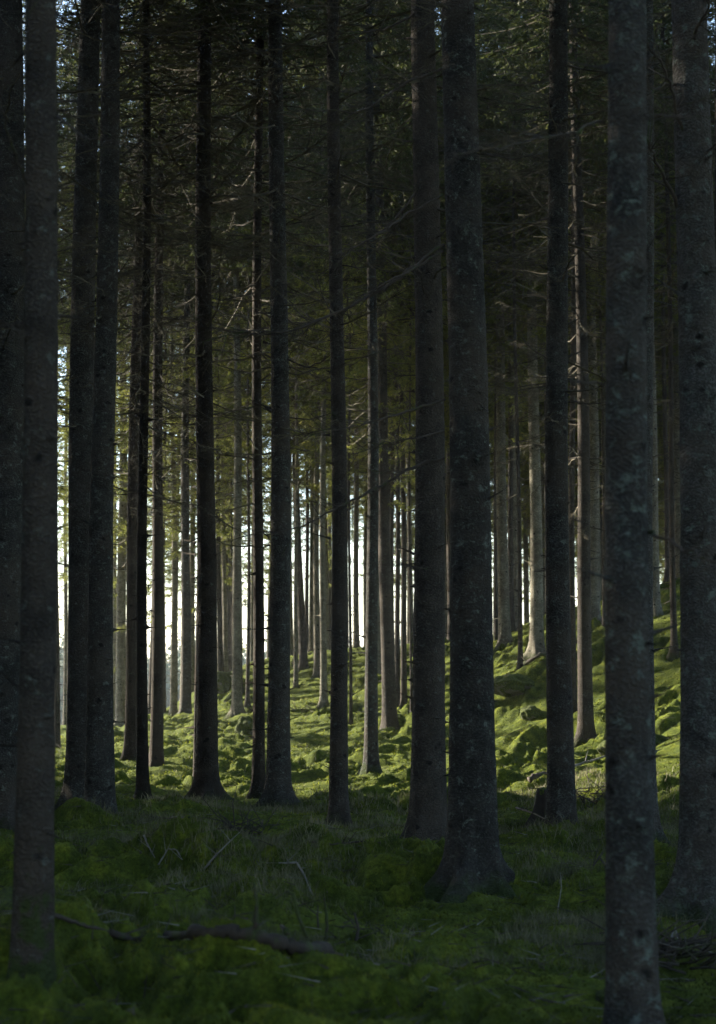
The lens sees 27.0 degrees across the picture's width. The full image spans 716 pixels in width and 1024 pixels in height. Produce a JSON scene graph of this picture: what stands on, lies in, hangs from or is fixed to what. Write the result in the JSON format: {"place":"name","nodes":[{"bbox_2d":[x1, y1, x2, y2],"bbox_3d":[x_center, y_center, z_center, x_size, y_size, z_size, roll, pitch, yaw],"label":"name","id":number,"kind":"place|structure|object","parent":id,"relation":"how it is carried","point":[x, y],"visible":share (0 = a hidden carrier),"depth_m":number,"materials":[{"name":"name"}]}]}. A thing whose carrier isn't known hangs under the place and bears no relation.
{"place":"outdoors","nodes":[
{"label":"outdoors","id":0,"kind":"place"},
{"bbox_2d":[0,574,715,1023],"bbox_3d":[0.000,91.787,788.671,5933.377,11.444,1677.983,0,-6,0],"label":"ground","id":1,"kind":"structure","parent":0,"point":[224,954],"depth_m":11.02,"materials":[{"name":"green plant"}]},
{"bbox_2d":[22,0,122,524],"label":"spruce tree","id":2,"kind":"object","parent":1,"relation":"on","point":[62,358],"visible":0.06,"depth_m":43.41,"materials":[{"name":"brown plant"}]},
{"bbox_2d":[22,0,153,748],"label":"spruce tree","id":3,"kind":"object","parent":1,"relation":"on","point":[58,648],"visible":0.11,"depth_m":34.51,"materials":[{"name":"brown plant"}]},
{"bbox_2d":[0,0,179,831],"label":"spruce tree","id":4,"kind":"object","parent":1,"relation":"on","point":[12,253],"visible":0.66,"depth_m":15.74,"materials":[{"name":"brown plant"}]},
{"bbox_2d":[57,42,127,724],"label":"spruce tree","id":5,"kind":"object","parent":1,"relation":"on","point":[65,625],"visible":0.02,"depth_m":51.88,"materials":[{"name":"brown plant"}]},
{"bbox_2d":[57,59,129,683],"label":"spruce tree","id":6,"kind":"object","parent":1,"relation":"on","point":[64,500],"visible":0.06,"depth_m":50.17,"materials":[{"name":"brown plant"}]},
{"bbox_2d":[0,0,196,990],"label":"spruce tree","id":7,"kind":"object","parent":1,"relation":"on","point":[32,944],"visible":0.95,"depth_m":6.86,"materials":[{"name":"brown plant"}]},
{"bbox_2d":[59,82,149,719],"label":"spruce tree","id":8,"kind":"object","parent":1,"relation":"on","point":[114,623],"visible":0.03,"depth_m":59.76,"materials":[{"name":"brown plant"}]},
{"bbox_2d":[62,58,174,726],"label":"spruce tree","id":9,"kind":"object","parent":1,"relation":"on","point":[120,580],"visible":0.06,"depth_m":50.80,"materials":[{"name":"brown plant"}]},
{"bbox_2d":[57,15,181,582],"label":"spruce tree","id":10,"kind":"object","parent":1,"relation":"on","point":[65,540],"visible":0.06,"depth_m":47.64,"materials":[{"name":"green plant"}]},
{"bbox_2d":[57,4,182,639],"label":"spruce tree","id":11,"kind":"object","parent":1,"relation":"on","point":[119,446],"visible":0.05,"depth_m":45.85,"materials":[{"name":"green plant"}]},
{"bbox_2d":[59,0,183,535],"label":"spruce tree","id":12,"kind":"object","parent":1,"relation":"on","point":[122,465],"visible":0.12,"depth_m":43.58,"materials":[{"name":"green plant"}]},
{"bbox_2d":[22,0,238,809],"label":"spruce tree","id":13,"kind":"object","parent":1,"relation":"on","point":[81,356],"visible":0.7,"depth_m":17.72,"materials":[{"name":"brown plant"}]},
{"bbox_2d":[22,0,247,813],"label":"spruce tree","id":14,"kind":"object","parent":1,"relation":"on","point":[100,765],"visible":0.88,"depth_m":17.06,"materials":[{"name":"brown plant"}]},
{"bbox_2d":[109,914,171,943],"bbox_3d":[-1.082,2.192,7.840,0.373,0.188,0.288,-3,-7,23],"label":"fallen branch","id":15,"kind":"object","parent":1,"relation":"on","point":[115,934],"visible":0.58,"depth_m":7.84,"materials":[{"name":"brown wood"}]},
{"bbox_2d":[24,0,269,760],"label":"spruce tree","id":16,"kind":"object","parent":1,"relation":"on","point":[129,750],"visible":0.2,"depth_m":27.62,"materials":[{"name":"brown plant"}]},
{"bbox_2d":[96,14,218,713],"bbox_3d":[-7.064,-7.170,54.271,5.453,29.821,5.389,-2,-7,16],"label":"spruce tree","id":17,"kind":"object","parent":1,"relation":"on","point":[149,683],"visible":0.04,"depth_m":53.02,"materials":[{"name":"brown plant"}]},
{"bbox_2d":[56,0,267,766],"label":"spruce tree","id":18,"kind":"object","parent":1,"relation":"on","point":[156,748],"visible":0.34,"depth_m":26.65,"materials":[{"name":"brown plant"}]},
{"bbox_2d":[22,0,319,799],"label":"spruce tree","id":19,"kind":"object","parent":1,"relation":"on","point":[142,751],"visible":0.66,"depth_m":20.36,"materials":[{"name":"brown plant"}]},
{"bbox_2d":[127,328,214,701],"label":"spruce tree","id":20,"kind":"object","parent":1,"relation":"on","point":[167,626],"visible":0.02,"depth_m":55.48,"materials":[{"name":"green plant"}]},
{"bbox_2d":[114,82,228,712],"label":"spruce tree","id":21,"kind":"object","parent":1,"relation":"on","point":[177,482],"visible":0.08,"depth_m":49.08,"materials":[{"name":"brown plant"}]},
{"bbox_2d":[115,2,232,716],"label":"spruce tree","id":22,"kind":"object","parent":1,"relation":"on","point":[173,709],"visible":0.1,"depth_m":47.91,"materials":[{"name":"brown plant"}]},
{"bbox_2d":[122,3,249,713],"bbox_3d":[-5.672,-5.271,47.882,5.174,24.150,5.532,0,-6,0],"label":"spruce tree","id":23,"kind":"object","parent":1,"relation":"on","point":[168,493],"visible":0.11,"depth_m":47.26,"materials":[{"name":"green plant"}]},
{"bbox_2d":[119,4,262,713],"bbox_3d":[-4.922,-7.524,44.227,4.846,27.817,4.824,3,-7,-23],"label":"spruce tree","id":24,"kind":"object","parent":1,"relation":"on","point":[185,700],"visible":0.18,"depth_m":43.23,"materials":[{"name":"brown plant"}]},
{"bbox_2d":[66,0,327,775],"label":"spruce tree","id":25,"kind":"object","parent":1,"relation":"on","point":[245,141],"visible":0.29,"depth_m":25.16,"materials":[{"name":"green plant"}]},
{"bbox_2d":[150,8,245,692],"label":"spruce tree","id":26,"kind":"object","parent":1,"relation":"on","point":[192,568],"visible":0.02,"depth_m":51.91,"materials":[{"name":"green plant"}]},
{"bbox_2d":[56,0,381,799],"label":"spruce tree","id":27,"kind":"object","parent":1,"relation":"on","point":[206,776],"visible":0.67,"depth_m":20.48,"materials":[{"name":"brown plant"}]},
{"bbox_2d":[169,125,269,671],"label":"spruce tree","id":28,"kind":"object","parent":1,"relation":"on","point":[224,571],"visible":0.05,"depth_m":51.98,"materials":[{"name":"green plant"}]},
{"bbox_2d":[176,38,269,627],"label":"spruce tree","id":29,"kind":"object","parent":1,"relation":"on","point":[227,552],"visible":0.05,"depth_m":54.09,"materials":[{"name":"brown plant"}]},
{"bbox_2d":[133,1,314,719],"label":"spruce tree","id":30,"kind":"object","parent":1,"relation":"on","point":[236,707],"visible":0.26,"depth_m":40.27,"materials":[{"name":"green plant"}]},
{"bbox_2d":[217,671,231,693],"bbox_3d":[-4.175,5.340,46.456,1.140,0.811,0.896,0,-6,0],"label":"mossy boulder","id":31,"kind":"object","parent":1,"relation":"on","point":[224,682],"visible":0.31,"depth_m":46.13,"materials":[{"name":"green plant"}]},
{"bbox_2d":[164,23,287,671],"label":"spruce tree","id":32,"kind":"object","parent":1,"relation":"on","point":[219,625],"visible":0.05,"depth_m":48.06,"materials":[{"name":"brown plant"}]},
{"bbox_2d":[59,624,400,724],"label":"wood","id":33,"kind":"object","parent":1,"relation":"on","point":[168,669],"visible":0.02,"depth_m":172.59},
{"bbox_2d":[189,288,270,671],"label":"spruce tree","id":34,"kind":"object","parent":1,"relation":"on","point":[229,614],"visible":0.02,"depth_m":56.33,"materials":[{"name":"brown plant"}]},
{"bbox_2d":[63,0,412,798],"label":"spruce tree","id":35,"kind":"object","parent":1,"relation":"on","point":[257,710],"visible":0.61,"depth_m":21.34,"materials":[{"name":"brown plant"}]},
{"bbox_2d":[213,24,270,671],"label":"spruce tree","id":36,"kind":"object","parent":1,"relation":"on","point":[244,531],"visible":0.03,"depth_m":52.31,"materials":[{"name":"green plant"}]},
{"bbox_2d":[203,786,282,836],"bbox_3d":[-1.133,3.098,15.361,1.063,0.530,0.895,-6,-9,43],"label":"brush heap","id":37,"kind":"object","parent":1,"relation":"on","point":[230,825],"visible":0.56,"depth_m":15.27,"materials":[{"name":"brown wood"}]},
{"bbox_2d":[234,716,252,734],"bbox_3d":[-2.667,5.163,35.483,0.534,0.641,0.467,0,-6,0],"label":"mossy boulder","id":38,"kind":"object","parent":1,"relation":"on","point":[244,725],"visible":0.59,"depth_m":35.32,"materials":[{"name":"green plant"}]},
{"bbox_2d":[189,32,302,702],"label":"spruce tree","id":39,"kind":"object","parent":1,"relation":"on","point":[228,697],"visible":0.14,"depth_m":45.88,"materials":[{"name":"grey plant"}]},
{"bbox_2d":[163,883,333,954],"bbox_3d":[-0.562,2.123,7.868,0.880,0.550,1.710,0,-6,0],"label":"fallen branch","id":40,"kind":"object","parent":1,"relation":"on","point":[235,932],"visible":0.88,"depth_m":7.11,"materials":[{"name":"brown wood"}]},
{"bbox_2d":[180,15,318,707],"bbox_3d":[-3.104,-5.921,41.814,4.473,23.450,4.446,-3,-7,22],"label":"spruce tree","id":41,"kind":"object","parent":1,"relation":"on","point":[247,703],"visible":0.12,"depth_m":41.31,"materials":[{"name":"brown plant"}]},
{"bbox_2d":[218,132,292,661],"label":"spruce tree","id":42,"kind":"object","parent":1,"relation":"on","point":[251,627],"visible":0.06,"depth_m":60.50,"materials":[{"name":"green plant"}]},
{"bbox_2d":[135,0,406,807],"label":"spruce tree","id":43,"kind":"object","parent":1,"relation":"on","point":[278,787],"visible":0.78,"depth_m":19.52,"materials":[{"name":"brown plant"}]},
{"bbox_2d":[241,246,309,657],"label":"spruce tree","id":44,"kind":"object","parent":1,"relation":"on","point":[267,614],"visible":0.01,"depth_m":62.88,"materials":[{"name":"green plant"}]},
{"bbox_2d":[231,28,330,655],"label":"spruce tree","id":45,"kind":"object","parent":1,"relation":"on","point":[291,620],"visible":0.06,"depth_m":50.09,"materials":[{"name":"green plant"}]},
{"bbox_2d":[245,298,319,609],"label":"spruce tree","id":46,"kind":"object","parent":1,"relation":"on","point":[265,536],"visible":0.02,"depth_m":58.77,"materials":[{"name":"green plant"}]},
{"bbox_2d":[221,1,345,673],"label":"spruce tree","id":47,"kind":"object","parent":1,"relation":"on","point":[303,656],"visible":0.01,"depth_m":45.92,"materials":[{"name":"brown plant"}]},
{"bbox_2d":[223,3,347,689],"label":"spruce tree","id":48,"kind":"object","parent":1,"relation":"on","point":[295,630],"visible":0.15,"depth_m":43.30,"materials":[{"name":"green plant"}]},
{"bbox_2d":[227,17,352,652],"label":"spruce tree","id":49,"kind":"object","parent":1,"relation":"on","point":[311,625],"visible":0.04,"depth_m":50.05,"materials":[{"name":"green plant"}]},
{"bbox_2d":[244,149,347,649],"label":"spruce tree","id":50,"kind":"object","parent":1,"relation":"on","point":[306,567],"visible":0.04,"depth_m":52.13,"materials":[{"name":"brown plant"}]},
{"bbox_2d":[242,21,366,678],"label":"spruce tree","id":51,"kind":"object","parent":1,"relation":"on","point":[316,604],"visible":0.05,"depth_m":45.04,"materials":[{"name":"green plant"}]},
{"bbox_2d":[234,0,388,708],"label":"spruce tree","id":52,"kind":"object","parent":1,"relation":"on","point":[323,700],"visible":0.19,"depth_m":39.81,"materials":[{"name":"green plant"}]},
{"bbox_2d":[292,440,361,649],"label":"spruce tree","id":53,"kind":"object","parent":1,"relation":"on","point":[326,578],"visible":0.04,"depth_m":60.12,"materials":[{"name":"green plant"}]},
{"bbox_2d":[292,433,363,649],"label":"spruce tree","id":54,"kind":"object","parent":1,"relation":"on","point":[330,563],"visible":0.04,"depth_m":64.52,"materials":[{"name":"brown plant"}]},
{"bbox_2d":[238,1,445,724],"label":"spruce tree","id":55,"kind":"object","parent":1,"relation":"on","point":[325,277],"visible":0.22,"depth_m":35.43,"materials":[{"name":"brown plant"}]},
{"bbox_2d":[205,0,487,826],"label":"spruce tree","id":56,"kind":"object","parent":1,"relation":"on","point":[338,807],"visible":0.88,"depth_m":17.38,"materials":[{"name":"brown plant"}]},
{"bbox_2d":[302,4,399,647],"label":"spruce tree","id":57,"kind":"object","parent":1,"relation":"on","point":[355,607],"visible":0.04,"depth_m":49.09,"materials":[{"name":"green plant"}]},
{"bbox_2d":[0,765,714,1016],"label":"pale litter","id":58,"kind":"object","parent":1,"relation":"on","point":[564,1002],"visible":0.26,"depth_m":8.53,"materials":[{"name":"beige plant"}]},
{"bbox_2d":[328,456,400,646],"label":"spruce tree","id":59,"kind":"object","parent":1,"relation":"on","point":[364,534],"visible":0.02,"depth_m":60.01,"materials":[{"name":"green plant"}]},
{"bbox_2d":[235,0,494,775],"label":"spruce tree","id":60,"kind":"object","parent":1,"relation":"on","point":[371,762],"visible":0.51,"depth_m":26.00,"materials":[{"name":"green plant"}]},
{"bbox_2d":[175,0,566,903],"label":"spruce tree","id":61,"kind":"object","parent":1,"relation":"on","point":[471,854],"visible":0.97,"depth_m":11.77,"materials":[{"name":"brown plant"}]},
{"bbox_2d":[302,32,444,675],"bbox_3d":[0.727,-8.870,42.640,4.883,27.908,4.866,-2,-7,19],"label":"spruce tree","id":62,"kind":"object","parent":1,"relation":"on","point":[379,653],"visible":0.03,"depth_m":41.26,"materials":[{"name":"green plant"}]},
{"bbox_2d":[302,0,448,706],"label":"spruce tree","id":63,"kind":"object","parent":1,"relation":"on","point":[397,623],"visible":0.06,"depth_m":36.63,"materials":[{"name":"brown plant"}]},
{"bbox_2d":[362,442,414,630],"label":"spruce tree","id":64,"kind":"object","parent":1,"relation":"on","point":[413,505],"visible":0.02,"depth_m":58.13,"materials":[{"name":"plant"}]},
{"bbox_2d":[283,0,498,729],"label":"spruce tree","id":65,"kind":"object","parent":1,"relation":"on","point":[389,716],"visible":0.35,"depth_m":33.32,"materials":[{"name":"brown plant"}]},
{"bbox_2d":[303,6,484,652],"bbox_3d":[0.962,-6.913,39.437,4.936,24.150,5.070,0,-6,0],"label":"spruce tree","id":66,"kind":"object","parent":1,"relation":"on","point":[391,499],"visible":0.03,"depth_m":38.70,"materials":[{"name":"brown plant"}]},
{"bbox_2d":[360,36,446,643],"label":"spruce tree","id":67,"kind":"object","parent":1,"relation":"on","point":[408,641],"visible":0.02,"depth_m":47.10,"materials":[{"name":"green plant"}]},
{"bbox_2d":[323,0,496,709],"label":"spruce tree","id":68,"kind":"object","parent":1,"relation":"on","point":[403,698],"visible":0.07,"depth_m":36.06,"materials":[{"name":"brown plant"}]},
{"bbox_2d":[318,0,503,711],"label":"spruce tree","id":69,"kind":"object","parent":1,"relation":"on","point":[412,358],"visible":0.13,"depth_m":34.29,"materials":[{"name":"green plant"}]},
{"bbox_2d":[284,0,570,840],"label":"spruce tree","id":70,"kind":"object","parent":1,"relation":"on","point":[427,814],"visible":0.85,"depth_m":14.49,"materials":[{"name":"brown plant"}]},
{"bbox_2d":[400,22,493,639],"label":"spruce tree","id":71,"kind":"object","parent":1,"relation":"on","point":[447,486],"visible":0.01,"depth_m":49.05,"materials":[{"name":"brown plant"}]},
{"bbox_2d":[388,10,505,534],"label":"spruce tree","id":72,"kind":"object","parent":1,"relation":"on","point":[446,419],"visible":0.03,"depth_m":43.73,"materials":[{"name":"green plant"}]},
{"bbox_2d":[411,21,493,638],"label":"spruce tree","id":73,"kind":"object","parent":1,"relation":"on","point":[445,546],"depth_m":53.76,"materials":[{"name":"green plant"}]},
{"bbox_2d":[445,13,529,633],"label":"spruce tree","id":74,"kind":"object","parent":1,"relation":"on","point":[522,494],"visible":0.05,"depth_m":52.13,"materials":[{"name":"plant"}]},
{"bbox_2d":[439,0,546,640],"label":"spruce tree","id":75,"kind":"object","parent":1,"relation":"on","point":[495,559],"visible":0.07,"depth_m":39.28,"materials":[{"name":"brown plant"}]},
{"bbox_2d":[404,3,585,655],"bbox_3d":[3.505,-7.865,38.186,4.844,23.450,4.611,0,-6,0],"label":"spruce tree","id":76,"kind":"object","parent":1,"relation":"on","point":[504,629],"visible":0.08,"depth_m":37.28,"materials":[{"name":"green plant"}]},
{"bbox_2d":[392,0,607,669],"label":"spruce tree","id":77,"kind":"object","parent":1,"relation":"on","point":[520,664],"visible":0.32,"depth_m":32.22,"materials":[{"name":"brown plant"}]},
{"bbox_2d":[442,2,570,630],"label":"spruce tree","id":78,"kind":"object","parent":1,"relation":"on","point":[515,554],"visible":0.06,"depth_m":42.24,"materials":[{"name":"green plant"}]},
{"bbox_2d":[445,2,568,631],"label":"spruce tree","id":79,"kind":"object","parent":1,"relation":"on","point":[511,564],"visible":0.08,"depth_m":40.22,"materials":[{"name":"brown plant"}]},
{"bbox_2d":[494,673,534,696],"bbox_3d":[3.084,3.503,30.157,1.002,0.487,0.757,0,-6,0],"label":"mossy boulder","id":80,"kind":"object","parent":1,"relation":"on","point":[508,685],"visible":0.89,"depth_m":29.90,"materials":[{"name":"green plant"}]},
{"bbox_2d":[438,0,607,664],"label":"spruce tree","id":81,"kind":"object","parent":1,"relation":"on","point":[536,645],"visible":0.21,"depth_m":34.27,"materials":[{"name":"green plant"}]},
{"bbox_2d":[490,372,576,624],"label":"spruce tree","id":82,"kind":"object","parent":1,"relation":"on","point":[526,582],"visible":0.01,"depth_m":58.05,"materials":[{"name":"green plant"}]},
{"bbox_2d":[523,787,546,827],"bbox_3d":[1.943,3.307,15.781,0.425,0.792,0.689,-5,-8,35],"label":"mossy stump","id":83,"kind":"object","parent":1,"relation":"on","point":[539,808],"visible":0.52,"depth_m":15.75,"materials":[{"name":"brown wood"}]},
{"bbox_2d":[362,0,715,1023],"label":"spruce tree","id":84,"kind":"object","parent":1,"relation":"on","point":[632,980],"visible":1,"depth_m":6.55,"materials":[{"name":"brown plant"}]},
{"bbox_2d":[489,154,598,615],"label":"spruce tree","id":85,"kind":"object","parent":1,"relation":"on","point":[525,464],"visible":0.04,"depth_m":50.37,"materials":[{"name":"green plant"}]},
{"bbox_2d":[487,51,605,614],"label":"spruce tree","id":86,"kind":"object","parent":1,"relation":"on","point":[541,453],"visible":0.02,"depth_m":44.26,"materials":[{"name":"green plant"}]},
{"bbox_2d":[387,0,711,824],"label":"spruce tree","id":87,"kind":"object","parent":1,"relation":"on","point":[561,792],"visible":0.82,"depth_m":15.29,"materials":[{"name":"brown plant"}]},
{"bbox_2d":[439,0,676,712],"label":"spruce tree","id":88,"kind":"object","parent":1,"relation":"on","point":[571,454],"visible":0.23,"depth_m":28.60,"materials":[{"name":"brown plant"}]},
{"bbox_2d":[522,775,604,808],"bbox_3d":[2.772,3.319,17.632,1.513,0.429,1.385,-4,-8,31],"label":"brush heap","id":89,"kind":"object","parent":1,"relation":"on","point":[596,792],"visible":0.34,"depth_m":17.52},
{"bbox_2d":[437,0,714,747],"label":"spruce tree","id":90,"kind":"object","parent":1,"relation":"on","point":[585,731],"visible":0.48,"depth_m":25.39,"materials":[{"name":"brown plant"}]},
{"bbox_2d":[493,0,673,626],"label":"spruce tree","id":91,"kind":"object","parent":1,"relation":"on","point":[603,450],"visible":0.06,"depth_m":34.46,"materials":[{"name":"brown plant"}]},
{"bbox_2d":[502,3,674,623],"bbox_3d":[5.517,-9.195,37.419,4.635,24.850,4.668,3,-7,-26],"label":"spruce tree","id":92,"kind":"object","parent":1,"relation":"on","point":[595,565],"visible":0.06,"depth_m":36.19,"materials":[{"name":"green plant"}]},
{"bbox_2d":[511,0,714,616],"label":"spruce tree","id":93,"kind":"object","parent":1,"relation":"on","point":[657,609],"visible":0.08,"depth_m":34.27,"materials":[{"name":"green plant"}]},
{"bbox_2d":[562,0,677,845],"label":"spruce tree","id":94,"kind":"object","parent":1,"relation":"on","point":[659,833],"visible":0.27,"depth_m":15.01,"materials":[{"name":"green plant"}]},
{"bbox_2d":[542,0,714,661],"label":"spruce tree","id":95,"kind":"object","parent":1,"relation":"on","point":[673,654],"visible":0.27,"depth_m":29.52,"materials":[{"name":"brown plant"}]},
{"bbox_2d":[565,0,715,939],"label":"spruce tree","id":96,"kind":"object","parent":1,"relation":"on","point":[689,890],"visible":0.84,"depth_m":10.19,"materials":[{"name":"brown plant"}]},
{"bbox_2d":[573,898,715,974],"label":"brush heap","id":97,"kind":"object","parent":1,"relation":"on","point":[670,944],"visible":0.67,"depth_m":8.49,"materials":[{"name":"brown wood"}]},
{"bbox_2d":[604,0,714,582],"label":"spruce tree","id":98,"kind":"object","parent":1,"relation":"on","point":[666,485],"visible":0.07,"depth_m":41.44,"materials":[{"name":"brown plant"}]},
{"bbox_2d":[654,227,668,519],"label":"spruce tree","id":99,"kind":"object","parent":1,"relation":"on","point":[659,422],"visible":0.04,"depth_m":49.24,"materials":[{"name":"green plant"}]},
{"bbox_2d":[646,0,715,252],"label":"spruce tree","id":100,"kind":"object","parent":1,"relation":"on","point":[714,93],"visible":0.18,"depth_m":12.91,"materials":[{"name":"brown plant"}]},
{"bbox_2d":[654,0,714,577],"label":"spruce tree","id":101,"kind":"object","parent":1,"relation":"on","point":[677,513],"visible":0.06,"depth_m":44.06,"materials":[{"name":"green plant"}]},
{"bbox_2d":[22,0,714,676],"label":"sky","id":102,"kind":"structure","parent":0,"point":[61,595],"materials":[{"name":"white"}]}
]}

